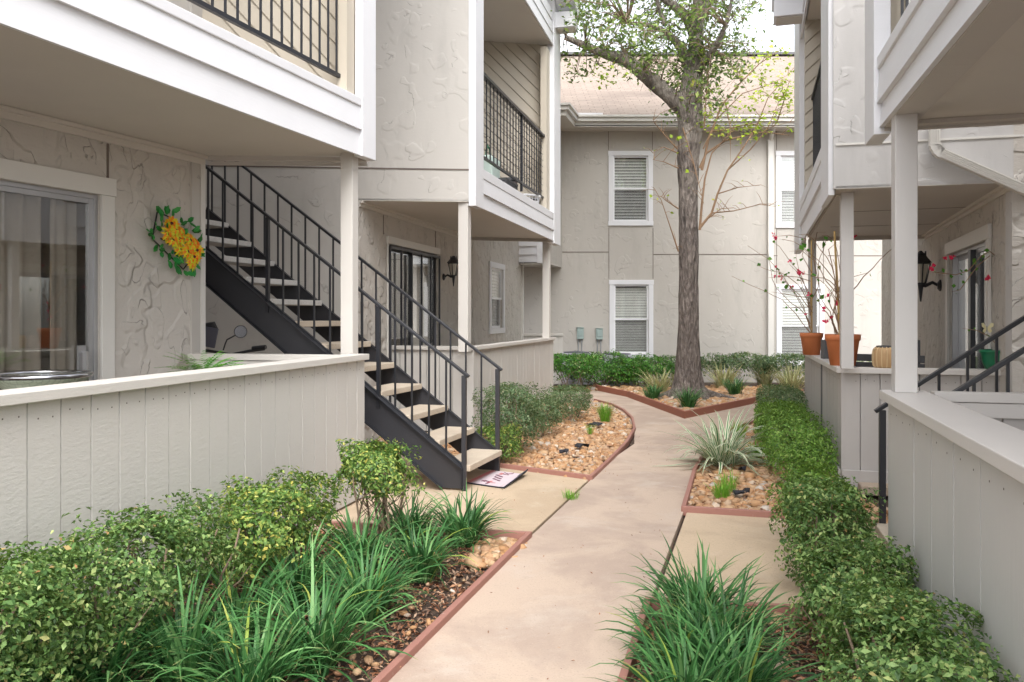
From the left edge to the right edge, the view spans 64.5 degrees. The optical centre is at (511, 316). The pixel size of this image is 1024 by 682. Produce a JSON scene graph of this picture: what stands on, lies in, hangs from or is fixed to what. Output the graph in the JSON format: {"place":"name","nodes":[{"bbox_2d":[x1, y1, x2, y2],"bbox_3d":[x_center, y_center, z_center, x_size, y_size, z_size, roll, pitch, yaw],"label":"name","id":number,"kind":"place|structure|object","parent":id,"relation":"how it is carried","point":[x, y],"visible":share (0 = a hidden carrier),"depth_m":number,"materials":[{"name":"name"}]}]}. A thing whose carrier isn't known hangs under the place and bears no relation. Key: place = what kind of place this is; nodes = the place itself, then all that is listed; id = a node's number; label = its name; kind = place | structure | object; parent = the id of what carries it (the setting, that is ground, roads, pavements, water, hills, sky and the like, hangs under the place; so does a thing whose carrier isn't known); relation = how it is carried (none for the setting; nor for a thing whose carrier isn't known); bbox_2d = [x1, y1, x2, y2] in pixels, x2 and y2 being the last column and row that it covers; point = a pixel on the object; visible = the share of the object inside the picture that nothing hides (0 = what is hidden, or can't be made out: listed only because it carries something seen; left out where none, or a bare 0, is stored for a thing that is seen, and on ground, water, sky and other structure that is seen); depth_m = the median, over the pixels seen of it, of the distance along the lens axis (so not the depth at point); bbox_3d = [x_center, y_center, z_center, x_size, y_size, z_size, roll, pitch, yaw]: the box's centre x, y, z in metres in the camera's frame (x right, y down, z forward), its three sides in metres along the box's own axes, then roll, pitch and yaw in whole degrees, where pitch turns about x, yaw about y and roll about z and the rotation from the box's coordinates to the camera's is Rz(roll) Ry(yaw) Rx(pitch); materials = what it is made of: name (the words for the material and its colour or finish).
{"place":"outdoors","nodes":[
{"label":"outdoors","id":0,"kind":"place"},
{"bbox_2d":[304,455,587,538],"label":"pavement","id":1,"kind":"structure","parent":0,"point":[534,506],"depth_m":6.25,"materials":[{"name":"concrete"}]},
{"bbox_2d":[0,354,368,666],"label":"patio wall","id":2,"kind":"structure","parent":1,"relation":"on","point":[115,445],"depth_m":3.93,"materials":[{"name":"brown wood"}]},
{"bbox_2d":[206,322,266,353],"bbox_3d":[-2.853,0.729,7.678,0.741,1.357,1.696,0,0,17],"label":"motorbike","id":3,"kind":"object","parent":1,"relation":"on","point":[212,329],"visible":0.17,"depth_m":7.85,"materials":[{"name":"metal"}]},
{"bbox_2d":[187,353,330,369],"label":"patio wall","id":4,"kind":"structure","parent":1,"relation":"on","point":[253,358],"depth_m":6.21,"materials":[{"name":"paint"}]},
{"bbox_2d":[206,161,502,490],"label":"staircase","id":5,"kind":"structure","parent":1,"relation":"on","point":[272,322],"depth_m":7.06,"materials":[{"name":"black metal"}]},
{"bbox_2d":[467,469,527,487],"bbox_3d":[-0.124,1.372,6.965,0.385,0.060,0.673,0,0,21],"label":"doormat","id":6,"kind":"object","parent":1,"relation":"on","point":[499,479],"visible":0.99,"depth_m":6.91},
{"bbox_2d":[74,382,911,681],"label":"ground","id":7,"kind":"structure","parent":0,"point":[430,616],"depth_m":3.85,"materials":[{"name":"soil"}]},
{"bbox_2d":[0,370,93,389],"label":"bar table","id":8,"kind":"object","parent":7,"relation":"on","point":[18,379],"visible":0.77,"depth_m":4.20,"materials":[{"name":"silver metal"}]},
{"bbox_2d":[1,584,211,681],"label":"grass clump","id":9,"kind":"object","parent":7,"relation":"on","point":[114,667],"visible":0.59,"depth_m":2.95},
{"bbox_2d":[74,553,285,681],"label":"grass clump","id":10,"kind":"object","parent":7,"relation":"on","point":[196,631],"visible":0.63,"depth_m":3.07,"materials":[{"name":"plant"}]},
{"bbox_2d":[0,0,375,389],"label":"apartment building","id":11,"kind":"structure","parent":7,"relation":"on","point":[120,120],"depth_m":5.63,"materials":[{"name":"paint"}]},
{"bbox_2d":[0,158,116,380],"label":"door frame","id":12,"kind":"structure","parent":11,"relation":"in","point":[12,170],"depth_m":5.65,"materials":[{"name":"wood"}]},
{"bbox_2d":[146,205,204,276],"bbox_3d":[-2.568,-0.576,6.237,0.112,0.539,0.588,0,0,23],"label":"flower wreath","id":13,"kind":"object","parent":11,"relation":"attached to","point":[192,250],"visible":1,"depth_m":6.23,"materials":[{"name":"yellow plant"}]},
{"bbox_2d":[154,350,244,371],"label":"potted fern","id":14,"kind":"object","parent":7,"relation":"on","point":[210,360],"visible":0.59,"depth_m":5.33,"materials":[{"name":"green plant"}]},
{"bbox_2d":[89,530,488,681],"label":"mulch","id":15,"kind":"object","parent":7,"relation":"on","point":[399,626],"visible":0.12,"depth_m":3.96,"materials":[{"name":"wood"}]},
{"bbox_2d":[0,530,132,681],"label":"hedge shrub","id":16,"kind":"object","parent":15,"relation":"on","point":[64,593],"visible":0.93,"depth_m":2.60,"materials":[{"name":"green plant"}]},
{"bbox_2d":[0,615,143,681],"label":"grass clump","id":17,"kind":"object","parent":15,"relation":"on","point":[46,679],"visible":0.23,"depth_m":2.85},
{"bbox_2d":[0,488,252,681],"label":"hedge shrub","id":18,"kind":"object","parent":15,"relation":"on","point":[177,540],"visible":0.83,"depth_m":3.19,"materials":[{"name":"green plant"}]},
{"bbox_2d":[164,551,320,660],"bbox_3d":[-1.148,1.229,3.514,0.746,0.382,0.781,0,0,-34],"label":"grass clump","id":19,"kind":"object","parent":15,"relation":"on","point":[230,593],"visible":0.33,"depth_m":3.52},
{"bbox_2d":[139,588,361,681],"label":"grass clump","id":20,"kind":"object","parent":15,"relation":"on","point":[248,670],"visible":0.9,"depth_m":2.99,"materials":[{"name":"plant"}]},
{"bbox_2d":[184,465,346,596],"bbox_3d":[-1.272,1.123,4.251,0.716,0.622,1.086,0,0,0],"label":"hedge shrub","id":21,"kind":"object","parent":15,"relation":"on","point":[273,499],"visible":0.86,"depth_m":4.07,"materials":[{"name":"green plant"}]},
{"bbox_2d":[225,517,370,614],"bbox_3d":[-0.988,1.217,3.951,0.852,0.407,0.753,0,0,31],"label":"grass clump","id":22,"kind":"object","parent":15,"relation":"on","point":[293,577],"visible":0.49,"depth_m":3.93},
{"bbox_2d":[206,534,424,681],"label":"grass clump","id":23,"kind":"object","parent":15,"relation":"on","point":[332,638],"visible":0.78,"depth_m":3.27,"materials":[{"name":"plant"}]},
{"bbox_2d":[289,529,452,639],"bbox_3d":[-0.652,1.226,3.813,0.750,0.388,0.836,0,0,0],"label":"grass clump","id":24,"kind":"object","parent":15,"relation":"on","point":[352,575],"visible":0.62,"depth_m":3.86,"materials":[{"name":"plant"}]},
{"bbox_2d":[332,436,426,548],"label":"round shrub","id":25,"kind":"object","parent":15,"relation":"on","point":[375,462],"visible":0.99,"depth_m":4.95,"materials":[{"name":"green plant"}]},
{"bbox_2d":[363,488,454,544],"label":"grass clump","id":26,"kind":"object","parent":15,"relation":"on","point":[413,516],"visible":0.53,"depth_m":5.04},
{"bbox_2d":[356,503,485,592],"bbox_3d":[-0.494,1.225,4.373,0.728,0.390,0.721,0,0,0],"label":"grass clump","id":27,"kind":"object","parent":15,"relation":"on","point":[425,550],"visible":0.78,"depth_m":4.34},
{"bbox_2d":[407,478,516,552],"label":"grass clump","id":28,"kind":"object","parent":15,"relation":"on","point":[471,518],"visible":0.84,"depth_m":5.04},
{"bbox_2d":[304,498,435,574],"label":"grass clump","id":29,"kind":"object","parent":7,"relation":"on","point":[352,538],"visible":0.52,"depth_m":4.53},
{"bbox_2d":[206,0,578,442],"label":"apartment building","id":30,"kind":"structure","parent":7,"relation":"on","point":[461,85],"depth_m":9.14,"materials":[{"name":"paint"}]},
{"bbox_2d":[391,245,435,345],"bbox_3d":[-1.337,0.219,10.649,0.080,2.182,1.821,0,0,14],"label":"sliding door","id":31,"kind":"structure","parent":30,"relation":"in","point":[392,250],"depth_m":10.78,"materials":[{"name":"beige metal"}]},
{"bbox_2d":[442,256,457,285],"bbox_3d":[-0.880,-0.654,11.741,0.261,0.442,0.170,0,0,0],"label":"wall lantern","id":32,"kind":"object","parent":30,"relation":"attached to","point":[452,262],"depth_m":11.71,"materials":[{"name":"black metal"}]},
{"bbox_2d":[484,145,499,177],"bbox_3d":[-0.332,-1.976,11.247,0.250,0.788,0.505,0,0,14],"label":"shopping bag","id":33,"kind":"object","parent":30,"relation":"on","point":[491,169],"visible":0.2,"depth_m":11.03,"materials":[{"name":"plastic"}]},
{"bbox_2d":[489,261,504,333],"bbox_3d":[-0.317,-0.327,14.697,0.138,1.275,1.061,0,0,14],"label":"window","id":34,"kind":"structure","parent":30,"relation":"in","point":[493,329],"depth_m":14.91,"materials":[{"name":"white paint"}]},
{"bbox_2d":[333,579,465,681],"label":"gravel","id":35,"kind":"structure","parent":7,"relation":"on","point":[369,658],"depth_m":3.38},
{"bbox_2d":[317,521,531,681],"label":"garden edging","id":36,"kind":"object","parent":7,"relation":"on","point":[388,672],"visible":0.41,"depth_m":3.93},
{"bbox_2d":[465,537,526,571],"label":"gravel","id":37,"kind":"structure","parent":7,"relation":"on","point":[493,552],"depth_m":4.83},
{"bbox_2d":[523,333,562,383],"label":"patio wall","id":38,"kind":"structure","parent":7,"relation":"on","point":[558,345],"depth_m":16.70,"materials":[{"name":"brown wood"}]},
{"bbox_2d":[562,351,592,384],"bbox_3d":[1.337,1.059,16.859,0.618,0.682,0.618,0,0,0],"label":"air conditioner","id":39,"kind":"object","parent":7,"relation":"on","point":[570,381],"visible":0.28,"depth_m":16.55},
{"bbox_2d":[601,352,634,384],"bbox_3d":[2.179,1.073,16.706,0.613,0.654,0.613,0,0,0],"label":"air conditioner","id":40,"kind":"object","parent":7,"relation":"on","point":[629,355],"visible":0.23,"depth_m":16.40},
{"bbox_2d":[605,357,649,386],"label":"glossy shrub","id":41,"kind":"object","parent":7,"relation":"on","point":[635,364],"visible":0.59,"depth_m":15.85,"materials":[{"name":"green plant"}]},
{"bbox_2d":[627,352,674,387],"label":"glossy shrub","id":42,"kind":"object","parent":7,"relation":"on","point":[652,365],"visible":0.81,"depth_m":15.74,"materials":[{"name":"green plant"}]},
{"bbox_2d":[551,0,793,399],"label":"shade tree","id":43,"kind":"object","parent":7,"relation":"on","point":[685,103],"visible":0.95,"depth_m":13.97,"materials":[{"name":"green plant"}]},
{"bbox_2d":[553,384,803,390],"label":"gravel","id":44,"kind":"structure","parent":7,"relation":"on","point":[633,388],"depth_m":15.47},
{"bbox_2d":[568,348,634,386],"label":"glossy shrub","id":45,"kind":"object","parent":44,"relation":"on","point":[603,368],"visible":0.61,"depth_m":15.74,"materials":[{"name":"green plant"}]},
{"bbox_2d":[639,366,673,390],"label":"grass clump","id":46,"kind":"object","parent":44,"relation":"on","point":[662,382],"visible":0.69,"depth_m":14.93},
{"bbox_2d":[702,361,753,387],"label":"grass clump","id":47,"kind":"object","parent":44,"relation":"on","point":[729,374],"visible":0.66,"depth_m":15.56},
{"bbox_2d":[392,52,984,381],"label":"apartment building","id":48,"kind":"structure","parent":7,"relation":"on","point":[614,254],"depth_m":17.50,"materials":[{"name":"paint"}]},
{"bbox_2d":[608,151,652,225],"bbox_3d":[2.561,-2.759,17.658,0.975,1.609,0.384,0,0,0],"label":"window","id":49,"kind":"structure","parent":48,"relation":"in","point":[628,206],"depth_m":17.59,"materials":[{"name":"white paint"}]},
{"bbox_2d":[609,280,653,357],"bbox_3d":[2.574,0.060,17.658,0.966,1.683,0.384,0,0,0],"label":"window","id":50,"kind":"structure","parent":48,"relation":"in","point":[628,321],"depth_m":17.59,"materials":[{"name":"white paint"}]},
{"bbox_2d":[767,128,775,379],"bbox_3d":[5.563,-1.360,17.274,0.120,5.520,0.432,0,0,0],"label":"downspout","id":51,"kind":"object","parent":48,"relation":"attached to","point":[770,243],"visible":0.73,"depth_m":17.41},
{"bbox_2d":[775,151,793,227],"bbox_3d":[6.194,-2.736,17.658,1.021,1.655,0.384,0,0,0],"label":"window","id":52,"kind":"structure","parent":48,"relation":"in","point":[784,159],"depth_m":17.59,"materials":[{"name":"white paint"}]},
{"bbox_2d":[776,284,824,366],"bbox_3d":[6.217,0.203,17.658,1.049,1.784,0.384,0,0,0],"label":"window","id":53,"kind":"structure","parent":48,"relation":"in","point":[789,327],"depth_m":17.59,"materials":[{"name":"white paint"}]},
{"bbox_2d":[617,597,826,681],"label":"garden edging","id":54,"kind":"object","parent":7,"relation":"on","point":[625,673],"visible":0.13,"depth_m":3.79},
{"bbox_2d":[628,559,822,676],"bbox_3d":[0.866,1.213,3.293,0.718,0.414,0.723,0,0,38],"label":"grass clump","id":55,"kind":"object","parent":7,"relation":"on","point":[741,594],"visible":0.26,"depth_m":3.31,"materials":[{"name":"plant"}]},
{"bbox_2d":[700,351,775,384],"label":"glossy shrub","id":56,"kind":"object","parent":7,"relation":"on","point":[733,360],"visible":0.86,"depth_m":16.31,"materials":[{"name":"green plant"}]},
{"bbox_2d":[631,614,852,681],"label":"mulch","id":57,"kind":"object","parent":7,"relation":"on","point":[790,652],"visible":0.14,"depth_m":3.45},
{"bbox_2d":[586,604,780,681],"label":"grass clump","id":58,"kind":"object","parent":57,"relation":"on","point":[684,670],"visible":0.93,"depth_m":2.85,"materials":[{"name":"plant"}]},
{"bbox_2d":[594,576,774,681],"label":"grass clump","id":59,"kind":"object","parent":57,"relation":"on","point":[662,630],"visible":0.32,"depth_m":3.27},
{"bbox_2d":[613,531,787,649],"bbox_3d":[0.827,1.191,3.632,0.786,0.458,0.830,0,0,0],"label":"grass clump","id":60,"kind":"object","parent":57,"relation":"on","point":[705,579],"visible":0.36,"depth_m":3.69,"materials":[{"name":"plant"}]},
{"bbox_2d":[624,590,846,681],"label":"grass clump","id":61,"kind":"object","parent":57,"relation":"on","point":[764,672],"visible":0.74,"depth_m":2.94,"materials":[{"name":"plant"}]},
{"bbox_2d":[802,563,1022,681],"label":"hedge shrub","id":62,"kind":"object","parent":57,"relation":"on","point":[883,620],"visible":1,"depth_m":2.32,"materials":[{"name":"green plant"}]},
{"bbox_2d":[741,365,780,384],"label":"grass clump","id":63,"kind":"object","parent":7,"relation":"on","point":[764,379],"visible":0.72,"depth_m":16.32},
{"bbox_2d":[735,607,792,681],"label":"gravel","id":64,"kind":"structure","parent":7,"relation":"on","point":[775,649],"depth_m":3.42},
{"bbox_2d":[752,352,804,385],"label":"glossy shrub","id":65,"kind":"object","parent":7,"relation":"on","point":[786,357],"visible":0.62,"depth_m":16.30,"materials":[{"name":"green plant"}]},
{"bbox_2d":[688,422,887,523],"bbox_3d":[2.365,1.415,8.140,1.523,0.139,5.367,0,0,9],"label":"gravel","id":66,"kind":"structure","parent":7,"relation":"on","point":[766,480],"depth_m":6.65,"materials":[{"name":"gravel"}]},
{"bbox_2d":[658,402,778,474],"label":"spider plant","id":67,"kind":"object","parent":66,"relation":"on","point":[718,451],"visible":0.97,"depth_m":7.55,"materials":[{"name":"plant"}]},
{"bbox_2d":[704,479,735,498],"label":"grass tuft","id":68,"kind":"object","parent":66,"relation":"on","point":[718,492],"visible":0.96,"depth_m":6.21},
{"bbox_2d":[710,467,739,489],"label":"grass tuft","id":69,"kind":"object","parent":66,"relation":"on","point":[722,482],"visible":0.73,"depth_m":6.52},
{"bbox_2d":[753,397,838,479],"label":"box hedge","id":70,"kind":"object","parent":66,"relation":"on","point":[802,434],"visible":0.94,"depth_m":7.03,"materials":[{"name":"green plant"}]},
{"bbox_2d":[821,340,924,431],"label":"wall","id":71,"kind":"structure","parent":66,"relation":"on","point":[860,357],"depth_m":7.53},
{"bbox_2d":[775,618,912,681],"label":"mulch","id":72,"kind":"object","parent":7,"relation":"on","point":[798,647],"visible":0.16,"depth_m":3.52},
{"bbox_2d":[785,529,941,681],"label":"hedge shrub","id":73,"kind":"object","parent":72,"relation":"on","point":[841,566],"visible":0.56,"depth_m":3.22,"materials":[{"name":"green plant"}]},
{"bbox_2d":[858,482,887,495],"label":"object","id":74,"kind":"structure","parent":7,"relation":"on","point":[864,485],"depth_m":6.36,"materials":[{"name":"concrete"}]},
{"bbox_2d":[772,0,1023,421],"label":"apartment building","id":75,"kind":"structure","parent":7,"relation":"on","point":[842,180],"depth_m":6.52,"materials":[{"name":"grey paint"}]},
{"bbox_2d":[918,251,941,301],"bbox_3d":[4.484,-0.435,8.801,0.326,0.552,0.228,0,0,0],"label":"wall lantern","id":76,"kind":"object","parent":75,"relation":"attached to","point":[924,261],"depth_m":8.76,"materials":[{"name":"black metal"}]},
{"bbox_2d":[945,224,991,375],"bbox_3d":[4.206,0.282,7.420,0.130,2.055,1.954,0,0,19],"label":"sliding door","id":77,"kind":"structure","parent":75,"relation":"in","point":[984,233],"depth_m":7.91,"materials":[{"name":"metal"}]},
{"bbox_2d":[928,129,1023,195],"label":"downspout","id":78,"kind":"object","parent":75,"relation":"attached to","point":[937,149],"visible":0.9,"depth_m":5.93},
{"bbox_2d":[865,0,1023,392],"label":"apartment building","id":79,"kind":"structure","parent":7,"relation":"on","point":[937,64],"depth_m":3.75,"materials":[{"name":"paint"}]},
{"bbox_2d":[378,400,631,479],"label":"gravel","id":80,"kind":"structure","parent":0,"point":[569,438],"depth_m":8.89,"materials":[{"name":"gravel"}]},
{"bbox_2d":[476,422,523,462],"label":"hedge shrub","id":81,"kind":"object","parent":80,"relation":"on","point":[506,441],"visible":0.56,"depth_m":7.66,"materials":[{"name":"green plant"}]},
{"bbox_2d":[470,381,546,454],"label":"hedge shrub","id":82,"kind":"object","parent":80,"relation":"on","point":[509,413],"visible":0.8,"depth_m":8.16,"materials":[{"name":"green plant"}]},
{"bbox_2d":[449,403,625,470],"bbox_3d":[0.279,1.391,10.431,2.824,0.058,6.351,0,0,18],"label":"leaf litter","id":83,"kind":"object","parent":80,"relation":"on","point":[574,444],"visible":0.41,"depth_m":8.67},
{"bbox_2d":[511,390,567,437],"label":"hedge shrub","id":84,"kind":"object","parent":80,"relation":"on","point":[556,414],"visible":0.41,"depth_m":9.48,"materials":[{"name":"green plant"}]},
{"bbox_2d":[538,384,593,420],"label":"hedge shrub","id":85,"kind":"object","parent":80,"relation":"on","point":[567,393],"visible":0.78,"depth_m":10.93,"materials":[{"name":"green plant"}]},
{"bbox_2d":[500,399,635,481],"bbox_3d":[1.030,1.397,10.189,1.195,0.065,6.433,0,0,16],"label":"garden edging","id":86,"kind":"object","parent":80,"relation":"on","point":[610,459],"visible":0.59,"depth_m":7.42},
{"bbox_2d":[592,403,616,421],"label":"grass tuft","id":87,"kind":"object","parent":80,"relation":"on","point":[604,413],"visible":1,"depth_m":10.77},
{"bbox_2d":[388,391,804,681],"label":"path","id":88,"kind":"structure","parent":0,"point":[600,520],"depth_m":4.33,"materials":[{"name":"concrete"}]},
{"bbox_2d":[391,337,555,430],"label":"patio wall","id":89,"kind":"structure","parent":88,"relation":"on","point":[526,361],"depth_m":9.89,"materials":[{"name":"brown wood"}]},
{"bbox_2d":[553,353,601,389],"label":"glossy shrub","id":90,"kind":"object","parent":88,"relation":"on","point":[570,360],"visible":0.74,"depth_m":14.98,"materials":[{"name":"green plant"}]},
{"bbox_2d":[595,385,783,418],"bbox_3d":[3.289,1.365,13.453,2.688,0.130,4.344,0,0,-10],"label":"garden edging","id":91,"kind":"object","parent":88,"relation":"on","point":[684,414],"visible":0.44,"depth_m":12.30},
{"bbox_2d":[681,420,784,518],"bbox_3d":[2.319,1.395,8.224,0.778,0.070,5.266,0,0,17],"label":"garden edging","id":92,"kind":"object","parent":88,"relation":"on","point":[685,508],"visible":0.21,"depth_m":5.76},
{"bbox_2d":[755,382,808,428],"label":"box hedge","id":93,"kind":"object","parent":88,"relation":"on","point":[778,392],"visible":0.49,"depth_m":10.07,"materials":[{"name":"green plant"}]},
{"bbox_2d":[766,361,804,389],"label":"grass clump","id":94,"kind":"object","parent":88,"relation":"on","point":[788,378],"visible":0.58,"depth_m":14.91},
{"bbox_2d":[802,350,1000,488],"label":"patio wall","id":95,"kind":"structure","parent":88,"relation":"on","point":[851,400],"depth_m":6.54,"materials":[{"name":"grey wood"}]},
{"bbox_2d":[732,232,831,354],"bbox_3d":[2.991,-0.244,8.867,0.648,1.319,1.149,0,0,-15],"label":"terracotta pot","id":96,"kind":"object","parent":95,"relation":"on","point":[811,342],"visible":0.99,"depth_m":8.70,"materials":[{"name":"ceramic"}]},
{"bbox_2d":[783,231,890,365],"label":"potted plants","id":97,"kind":"object","parent":95,"relation":"on","point":[833,344],"visible":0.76,"depth_m":6.84,"materials":[{"name":"ceramic"}]},
{"bbox_2d":[872,345,890,367],"bbox_3d":[3.011,0.327,6.551,0.189,0.180,0.185,0,0,0],"label":"rattan vase","id":98,"kind":"object","parent":95,"relation":"on","point":[881,356],"visible":0.76,"depth_m":6.49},
{"bbox_2d":[929,248,999,369],"bbox_3d":[3.635,-0.062,6.381,0.665,0.955,0.274,0,0,0],"label":"green planter","id":99,"kind":"object","parent":95,"relation":"on","point":[988,358],"visible":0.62,"depth_m":6.41,"materials":[{"name":"plastic"}]},
{"bbox_2d":[560,0,816,324],"label":"sky","id":100,"kind":"structure","parent":0,"point":[781,35],"materials":[{"name":"white"}]},
{"bbox_2d":[624,389,771,409],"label":"gravel","id":101,"kind":"structure","parent":0,"point":[722,399],"depth_m":13.62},
{"bbox_2d":[635,382,667,398],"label":"grass clump","id":102,"kind":"object","parent":101,"relation":"on","point":[652,393],"visible":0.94,"depth_m":13.57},
{"bbox_2d":[666,383,707,407],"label":"grass clump","id":103,"kind":"object","parent":101,"relation":"on","point":[686,399],"visible":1,"depth_m":12.43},
{"bbox_2d":[716,376,753,394],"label":"grass clump","id":104,"kind":"object","parent":101,"relation":"on","point":[736,387],"visible":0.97,"depth_m":14.47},
{"bbox_2d":[653,513,886,612],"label":"pavement","id":105,"kind":"structure","parent":0,"point":[727,538],"depth_m":4.86,"materials":[{"name":"concrete"}]},
{"bbox_2d":[765,458,875,548],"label":"hedge shrub","id":106,"kind":"object","parent":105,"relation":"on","point":[820,472],"visible":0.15,"depth_m":5.10,"materials":[{"name":"green plant"}]},
{"bbox_2d":[767,468,887,582],"bbox_3d":[1.617,1.130,4.173,0.549,0.606,0.876,0,0,12],"label":"hedge shrub","id":107,"kind":"object","parent":105,"relation":"on","point":[857,516],"visible":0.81,"depth_m":4.06,"materials":[{"name":"green plant"}]},
{"bbox_2d":[874,315,1023,551],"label":"railing","id":108,"kind":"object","parent":105,"relation":"on","point":[881,528],"depth_m":4.63,"materials":[{"name":"black metal"}]},
{"bbox_2d":[879,390,1023,681],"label":"patio wall","id":109,"kind":"structure","parent":105,"relation":"on","point":[955,495],"depth_m":2.63,"materials":[{"name":"grey wood"}]},
{"bbox_2d":[931,391,1023,430],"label":"patio wall","id":110,"kind":"structure","parent":105,"relation":"on","point":[1007,408],"depth_m":3.81,"materials":[{"name":"grey paint"}]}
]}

